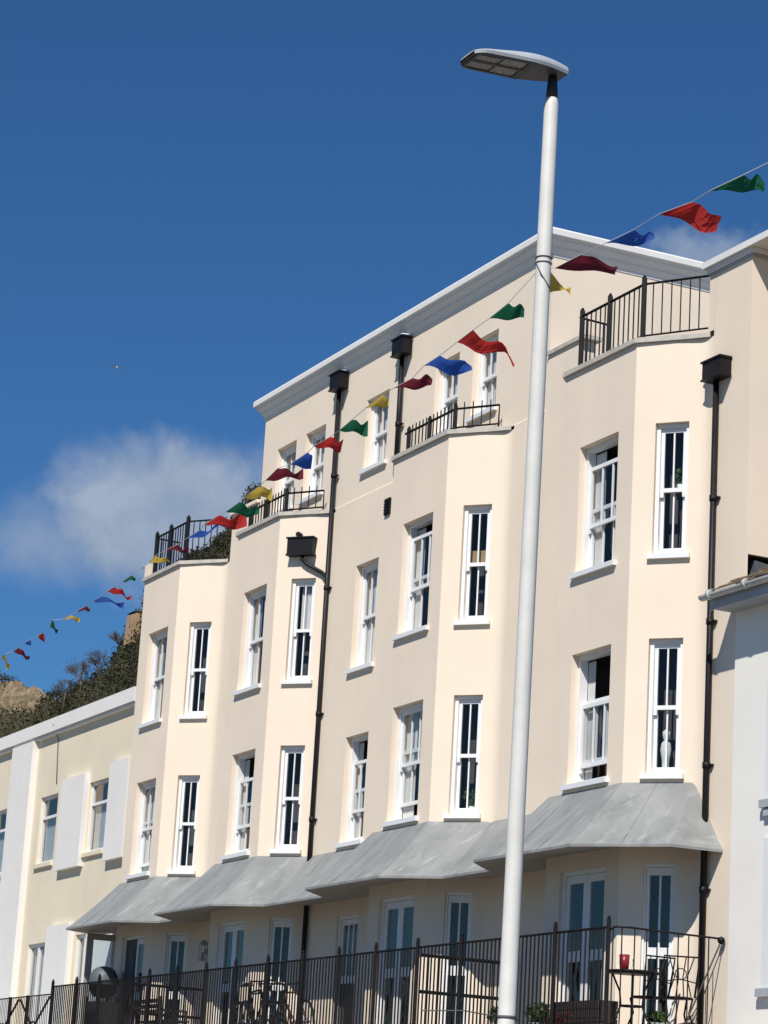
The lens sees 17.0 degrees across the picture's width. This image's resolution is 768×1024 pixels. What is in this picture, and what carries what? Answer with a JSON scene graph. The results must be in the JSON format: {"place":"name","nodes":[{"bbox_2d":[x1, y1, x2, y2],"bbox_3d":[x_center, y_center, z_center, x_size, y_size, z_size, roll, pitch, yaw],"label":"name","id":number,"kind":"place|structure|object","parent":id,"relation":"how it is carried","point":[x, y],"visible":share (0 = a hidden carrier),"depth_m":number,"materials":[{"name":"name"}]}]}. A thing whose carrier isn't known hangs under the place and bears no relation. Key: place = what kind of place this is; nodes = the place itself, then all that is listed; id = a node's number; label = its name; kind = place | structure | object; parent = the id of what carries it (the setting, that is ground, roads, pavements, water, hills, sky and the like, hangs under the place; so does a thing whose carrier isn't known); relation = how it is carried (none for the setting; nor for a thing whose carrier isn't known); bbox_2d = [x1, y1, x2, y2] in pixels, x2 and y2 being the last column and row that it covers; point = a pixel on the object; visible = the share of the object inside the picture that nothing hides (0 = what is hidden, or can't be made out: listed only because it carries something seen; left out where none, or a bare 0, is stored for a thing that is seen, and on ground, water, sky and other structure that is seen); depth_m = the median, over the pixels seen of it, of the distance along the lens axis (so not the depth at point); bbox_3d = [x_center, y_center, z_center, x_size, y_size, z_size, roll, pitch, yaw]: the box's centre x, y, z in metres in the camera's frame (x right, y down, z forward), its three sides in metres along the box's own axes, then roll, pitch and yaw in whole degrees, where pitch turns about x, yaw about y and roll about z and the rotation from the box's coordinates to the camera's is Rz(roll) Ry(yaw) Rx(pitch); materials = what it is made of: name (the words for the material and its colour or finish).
{"place":"outdoors","nodes":[
{"label":"outdoors","id":0,"kind":"place"},
{"bbox_2d":[0,681,62,714],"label":"cliff","id":1,"kind":"structure","parent":0,"point":[17,694],"depth_m":209.08,"materials":[{"name":"beige stone"}]},
{"bbox_2d":[0,670,65,699],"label":"cliff scrub","id":2,"kind":"object","parent":1,"relation":"on","point":[53,694],"visible":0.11,"depth_m":207.56,"materials":[{"name":"green plant"}]},
{"bbox_2d":[0,498,259,737],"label":"hill","id":3,"kind":"structure","parent":0,"point":[6,717],"depth_m":132.94,"materials":[{"name":"green plant"}]},
{"bbox_2d":[50,678,73,714],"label":"bare tree","id":4,"kind":"object","parent":3,"relation":"on","point":[61,689],"visible":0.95,"depth_m":135.02,"materials":[{"name":"brown plant"}]},
{"bbox_2d":[62,658,91,692],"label":"bare tree","id":5,"kind":"object","parent":3,"relation":"on","point":[82,666],"visible":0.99,"depth_m":134.00,"materials":[{"name":"brown plant"}]},
{"bbox_2d":[83,649,108,678],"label":"bare tree","id":6,"kind":"object","parent":3,"relation":"on","point":[94,661],"visible":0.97,"depth_m":131.04,"materials":[{"name":"brown plant"}]},
{"bbox_2d":[107,630,124,650],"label":"bare tree","id":7,"kind":"object","parent":3,"relation":"on","point":[116,638],"visible":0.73,"depth_m":128.84,"materials":[{"name":"brown plant"}]},
{"bbox_2d":[0,482,261,737],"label":"hill scrub","id":8,"kind":"object","parent":3,"relation":"on","point":[221,538],"visible":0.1,"depth_m":127.05,"materials":[{"name":"green plant"}]},
{"bbox_2d":[123,610,142,645],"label":"stone hut","id":9,"kind":"object","parent":3,"relation":"on","point":[133,618],"visible":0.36,"depth_m":123.26,"materials":[{"name":"stone"}]},
{"bbox_2d":[235,982,286,1023],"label":"bicycle","id":10,"kind":"object","parent":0,"point":[268,1008],"visible":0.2,"depth_m":41.04,"materials":[{"name":"metal"}]},
{"bbox_2d":[270,982,314,1023],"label":"bicycle","id":11,"kind":"object","parent":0,"point":[287,1005],"visible":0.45,"depth_m":40.67,"materials":[{"name":"metal"}]},
{"bbox_2d":[0,0,767,698],"label":"sky","id":12,"kind":"structure","parent":0,"point":[210,202],"materials":[{"name":"blue"}]},
{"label":"pavement","id":13,"kind":"structure","parent":0,"visible":0},
{"bbox_2d":[0,686,135,1023],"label":"flat roofed building","id":14,"kind":"structure","parent":13,"relation":"on","point":[64,779],"depth_m":54.04,"materials":[{"name":"white paint"}]},
{"bbox_2d":[0,810,6,876],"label":"window","id":15,"kind":"structure","parent":14,"relation":"in","point":[2,832],"depth_m":58.32,"materials":[{"name":"white paint"}]},
{"bbox_2d":[0,994,50,1023],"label":"neighbour railing","id":16,"kind":"object","parent":14,"relation":"on","point":[10,1011],"visible":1,"depth_m":50.38,"materials":[{"name":"metal"}]},
{"bbox_2d":[26,943,44,1023],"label":"window","id":17,"kind":"structure","parent":14,"relation":"in","point":[39,954],"depth_m":54.53,"materials":[{"name":"white paint"}]},
{"bbox_2d":[32,794,57,868],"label":"window","id":18,"kind":"structure","parent":14,"relation":"in","point":[51,820],"depth_m":55.43,"materials":[{"name":"white paint"}]},
{"bbox_2d":[75,934,85,1017],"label":"window","id":19,"kind":"structure","parent":14,"relation":"in","point":[81,937],"depth_m":52.24,"materials":[{"name":"white paint"}]},
{"bbox_2d":[81,779,108,857],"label":"window","id":20,"kind":"structure","parent":14,"relation":"in","point":[101,806],"depth_m":52.68,"materials":[{"name":"white paint"}]},
{"bbox_2d":[66,227,767,1023],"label":"terraced building","id":21,"kind":"structure","parent":13,"relation":"on","point":[322,723],"depth_m":38.74,"materials":[{"name":"paint"}]},
{"bbox_2d":[80,933,115,1023],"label":"glazed end screen","id":22,"kind":"object","parent":21,"relation":"on","point":[91,937],"visible":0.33,"depth_m":49.37,"materials":[{"name":"white glass"}]},
{"bbox_2d":[83,966,118,1023],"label":"barbecue","id":23,"kind":"object","parent":21,"relation":"on","point":[107,973],"visible":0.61,"depth_m":48.10,"materials":[{"name":"black paint"}]},
{"bbox_2d":[122,939,137,1023],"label":"dark door leaf","id":24,"kind":"structure","parent":21,"relation":"in","point":[131,951],"depth_m":48.31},
{"bbox_2d":[123,935,144,1023],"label":"french doors","id":25,"kind":"structure","parent":21,"relation":"in","point":[141,938],"depth_m":48.12,"materials":[{"name":"white paint"}]},
{"bbox_2d":[125,780,155,879],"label":"window","id":26,"kind":"structure","parent":21,"relation":"in","point":[145,827],"depth_m":49.08,"materials":[{"name":"white paint"}]},
{"bbox_2d":[137,630,167,728],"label":"window","id":27,"kind":"structure","parent":21,"relation":"in","point":[157,677],"depth_m":49.81,"materials":[{"name":"white paint"}]},
{"bbox_2d":[130,996,187,1023],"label":"garden bench","id":28,"kind":"object","parent":21,"relation":"on","point":[154,1012],"visible":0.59,"depth_m":44.62,"materials":[{"name":"brown wood"}]},
{"bbox_2d":[133,983,201,1023],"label":"garden table","id":29,"kind":"object","parent":21,"relation":"on","point":[166,1000],"visible":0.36,"depth_m":45.57,"materials":[{"name":"black paint"}]},
{"bbox_2d":[166,776,199,874],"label":"window","id":30,"kind":"structure","parent":21,"relation":"in","point":[177,868],"depth_m":47.82,"materials":[{"name":"white paint"}]},
{"bbox_2d":[152,515,220,572],"bbox_3d":[-3.818,0.658,49.960,0.584,0.935,2.429,10,-16,-24],"label":"balcony railing","id":31,"kind":"object","parent":21,"relation":"on","point":[170,532],"visible":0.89,"depth_m":49.86,"materials":[{"name":"black metal"}]},
{"bbox_2d":[178,622,211,718],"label":"window","id":32,"kind":"structure","parent":21,"relation":"in","point":[189,713],"depth_m":48.53,"materials":[{"name":"white paint"}]},
{"bbox_2d":[215,920,244,1023],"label":"french doors","id":33,"kind":"structure","parent":21,"relation":"in","point":[235,927],"depth_m":44.18,"materials":[{"name":"white paint"}]},
{"bbox_2d":[220,751,254,859],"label":"window","id":34,"kind":"structure","parent":21,"relation":"in","point":[240,824],"depth_m":44.91,"materials":[{"name":"white paint"}]},
{"bbox_2d":[232,587,266,695],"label":"window","id":35,"kind":"structure","parent":21,"relation":"in","point":[250,683],"depth_m":45.64,"materials":[{"name":"white paint"}]},
{"bbox_2d":[240,979,276,1023],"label":"bicycle","id":36,"kind":"object","parent":21,"relation":"on","point":[253,1007],"visible":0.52,"depth_m":40.76,"materials":[{"name":"metal"}]},
{"bbox_2d":[270,444,296,515],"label":"window","id":37,"kind":"structure","parent":21,"relation":"in","point":[289,454],"depth_m":47.18,"materials":[{"name":"white paint"}]},
{"bbox_2d":[248,486,324,526],"bbox_3d":[-1.870,-0.093,45.628,0.495,0.475,2.384,15,-18,-38],"label":"balcony railing","id":38,"kind":"object","parent":21,"relation":"on","point":[267,503],"visible":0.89,"depth_m":45.31,"materials":[{"name":"black metal"}]},
{"bbox_2d":[269,746,304,853],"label":"window","id":39,"kind":"structure","parent":21,"relation":"in","point":[281,848],"depth_m":43.66,"materials":[{"name":"white paint"}]},
{"bbox_2d":[280,579,315,684],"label":"window","id":40,"kind":"structure","parent":21,"relation":"in","point":[308,599],"depth_m":44.42,"materials":[{"name":"white paint"}]},
{"bbox_2d":[297,428,325,504],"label":"window","id":41,"kind":"structure","parent":21,"relation":"in","point":[316,471],"depth_m":46.05,"materials":[{"name":"white paint"}]},
{"bbox_2d":[333,914,357,1023],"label":"entrance door","id":42,"kind":"structure","parent":21,"relation":"in","point":[349,920],"depth_m":41.38,"materials":[{"name":"white paint"}]},
{"bbox_2d":[334,734,367,848],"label":"window","id":43,"kind":"structure","parent":21,"relation":"in","point":[353,837],"depth_m":42.29,"materials":[{"name":"white paint"}]},
{"bbox_2d":[345,560,378,674],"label":"window","id":44,"kind":"structure","parent":21,"relation":"in","point":[365,646],"depth_m":43.02,"materials":[{"name":"white paint"}]},
{"bbox_2d":[358,394,388,475],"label":"window","id":45,"kind":"structure","parent":21,"relation":"in","point":[377,448],"depth_m":43.82,"materials":[{"name":"white paint"}]},
{"bbox_2d":[48,915,724,1023],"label":"terrace railing","id":46,"kind":"object","parent":21,"relation":"on","point":[122,1002],"visible":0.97,"depth_m":36.92,"materials":[{"name":"black metal"}]},
{"bbox_2d":[376,895,414,1023],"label":"french doors","id":47,"kind":"structure","parent":21,"relation":"in","point":[400,903],"depth_m":38.48,"materials":[{"name":"white paint"}]},
{"bbox_2d":[381,702,422,827],"bbox_3d":[0.404,3.838,38.982,0.325,1.849,1.150,10,-16,-24],"label":"window","id":48,"kind":"structure","parent":21,"relation":"in","point":[407,760],"depth_m":39.29,"materials":[{"name":"white paint"}]},
{"bbox_2d":[392,516,432,640],"bbox_3d":[0.569,1.013,39.701,0.325,1.869,1.150,10,-16,-24],"label":"window","id":49,"kind":"structure","parent":21,"relation":"in","point":[414,587],"depth_m":40.02,"materials":[{"name":"white paint"}]},
{"bbox_2d":[431,357,459,436],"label":"window","id":50,"kind":"structure","parent":21,"relation":"in","point":[452,392],"depth_m":41.59,"materials":[{"name":"white paint"}]},
{"bbox_2d":[405,400,499,448],"bbox_3d":[0.945,-1.355,40.019,0.495,0.475,2.384,15,-18,-38],"label":"balcony railing","id":51,"kind":"object","parent":21,"relation":"on","point":[429,429],"visible":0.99,"depth_m":39.85,"materials":[{"name":"black metal"}]},
{"bbox_2d":[420,953,499,1023],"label":"terrace divider","id":52,"kind":"object","parent":21,"relation":"on","point":[449,982],"visible":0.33,"depth_m":35.69,"materials":[{"name":"black paint"}]},
{"bbox_2d":[443,696,482,818],"bbox_3d":[1.234,3.633,37.986,0.585,1.849,0.255,-3,-16,23],"label":"window","id":53,"kind":"structure","parent":21,"relation":"in","point":[456,812],"depth_m":38.04,"materials":[{"name":"white paint"}]},
{"bbox_2d":[462,788,475,807],"bbox_3d":[1.300,4.294,38.046,0.268,0.430,0.275,-1,-15,15],"label":"house plant","id":54,"kind":"object","parent":21,"relation":"in","point":[471,799],"visible":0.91,"depth_m":38.03,"materials":[{"name":"green plant"}]},
{"bbox_2d":[453,505,491,625],"bbox_3d":[1.410,0.814,38.727,0.585,1.869,0.305,-3,-16,23],"label":"window","id":55,"kind":"structure","parent":21,"relation":"in","point":[478,558],"depth_m":38.78,"materials":[{"name":"white paint"}]},
{"bbox_2d":[465,333,498,423],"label":"window","id":56,"kind":"structure","parent":21,"relation":"in","point":[486,385],"depth_m":40.39,"materials":[{"name":"white paint"}]},
{"bbox_2d":[486,1006,517,1023],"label":"potted shrub","id":57,"kind":"object","parent":21,"relation":"on","point":[494,1007],"visible":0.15,"depth_m":33.61,"materials":[{"name":"green plant"}]},
{"bbox_2d":[525,1002,549,1023],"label":"potted shrub","id":58,"kind":"object","parent":21,"relation":"on","point":[537,1019],"visible":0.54,"depth_m":32.65,"materials":[{"name":"green plant"}]},
{"bbox_2d":[546,1000,617,1023],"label":"planter","id":59,"kind":"object","parent":21,"relation":"on","point":[614,1006],"visible":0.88,"depth_m":31.43,"materials":[{"name":"brown wood"}]},
{"bbox_2d":[558,867,605,1001],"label":"french doors","id":60,"kind":"structure","parent":21,"relation":"in","point":[587,877],"depth_m":33.68,"materials":[{"name":"white paint"}]},
{"bbox_2d":[560,647,610,790],"bbox_3d":[2.816,2.756,34.175,0.325,1.849,1.150,10,-16,-24],"label":"window","id":61,"kind":"structure","parent":21,"relation":"in","point":[586,758],"depth_m":34.48,"materials":[{"name":"white paint"}]},
{"bbox_2d":[569,436,618,579],"bbox_3d":[2.982,-0.069,34.894,0.325,1.869,1.150,10,-16,-24],"label":"window","id":62,"kind":"structure","parent":21,"relation":"in","point":[595,520],"depth_m":35.20,"materials":[{"name":"white paint"}]},
{"bbox_2d":[609,969,658,1023],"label":"bistro table","id":63,"kind":"object","parent":21,"relation":"on","point":[628,972],"visible":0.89,"depth_m":31.08,"materials":[{"name":"black paint"}]},
{"bbox_2d":[619,954,629,968],"bbox_3d":[2.949,5.538,31.458,0.126,0.210,0.128,10,-16,-24],"label":"pot","id":64,"kind":"object","parent":63,"relation":"on","point":[625,960],"visible":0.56,"depth_m":31.41,"materials":[{"name":"red ceramic"}]},
{"bbox_2d":[578,275,708,364],"bbox_3d":[3.532,-2.639,35.317,0.584,0.935,2.593,10,-16,-24],"label":"balcony railing","id":65,"kind":"object","parent":21,"relation":"on","point":[611,300],"visible":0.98,"depth_m":35.24,"materials":[{"name":"black metal"}]},
{"bbox_2d":[627,955,675,1023],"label":"iron chair","id":66,"kind":"object","parent":21,"relation":"on","point":[650,998],"visible":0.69,"depth_m":31.72,"materials":[{"name":"black metal"}]},
{"bbox_2d":[647,1010,669,1023],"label":"potted shrub","id":67,"kind":"object","parent":21,"relation":"on","point":[660,1017],"visible":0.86,"depth_m":31.25,"materials":[{"name":"green plant"}]},
{"bbox_2d":[639,639,683,778],"bbox_3d":[3.647,2.551,33.179,0.585,1.849,0.255,-3,-16,23],"label":"window","id":68,"kind":"structure","parent":21,"relation":"in","point":[653,772],"depth_m":33.24,"materials":[{"name":"white paint"}]},
{"bbox_2d":[660,730,671,766],"bbox_3d":[3.652,3.118,33.219,0.150,0.620,0.150,10,-16,-24],"label":"ornament","id":69,"kind":"object","parent":21,"relation":"in","point":[663,747],"visible":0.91,"depth_m":33.18,"materials":[{"name":"ceramic"}]},
{"bbox_2d":[646,423,689,559],"bbox_3d":[3.812,-0.274,33.898,0.585,1.869,0.255,-3,-16,23],"label":"window","id":70,"kind":"structure","parent":21,"relation":"in","point":[659,552],"depth_m":33.96,"materials":[{"name":"white paint"}]},
{"bbox_2d":[675,465,682,547],"bbox_3d":[3.945,-0.012,34.033,0.256,1.292,0.268,10,-16,-24],"label":"house plant","id":71,"kind":"object","parent":21,"relation":"in","point":[678,481],"visible":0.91,"depth_m":34.07,"materials":[{"name":"green plant"}]},
{"bbox_2d":[660,955,699,1023],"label":"iron chair","id":72,"kind":"object","parent":21,"relation":"on","point":[678,997],"visible":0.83,"depth_m":31.49,"materials":[{"name":"black metal"}]},
{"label":"promenade","id":73,"kind":"structure","parent":0,"visible":0},
{"bbox_2d":[421,49,567,1023],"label":"street lamp","id":74,"kind":"object","parent":73,"relation":"on","point":[522,65],"visible":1,"depth_m":15.43,"materials":[{"name":"white metal"}]},
{"bbox_2d":[2,260,551,669],"bbox_3d":[-4.818,1.602,27.713,0.341,0.894,27.242,10,-16,-24],"label":"bunting","id":75,"kind":"object","parent":74,"relation":"hanging from","point":[473,341],"visible":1,"depth_m":18.50,"materials":[{"name":"fabric"}]},
{"bbox_2d":[534,163,766,293],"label":"bunting","id":76,"kind":"object","parent":74,"relation":"hanging from","point":[699,217],"visible":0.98,"depth_m":15.20,"materials":[{"name":"multicoloured fabric"}]},
{"label":"ground","id":77,"kind":"structure","parent":0,"visible":0},
{"bbox_2d":[698,566,767,1023],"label":"white house","id":78,"kind":"structure","parent":77,"relation":"on","point":[747,992],"depth_m":31.41,"materials":[{"name":"paint"}]},
{"bbox_2d":[754,837,767,997],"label":"window","id":79,"kind":"structure","parent":78,"relation":"in","point":[761,992],"depth_m":30.66,"materials":[{"name":"white paint"}]},
{"bbox_2d":[758,679,767,808],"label":"window","id":80,"kind":"structure","parent":78,"relation":"in","point":[763,803],"depth_m":31.18,"materials":[{"name":"white paint"}]}
]}

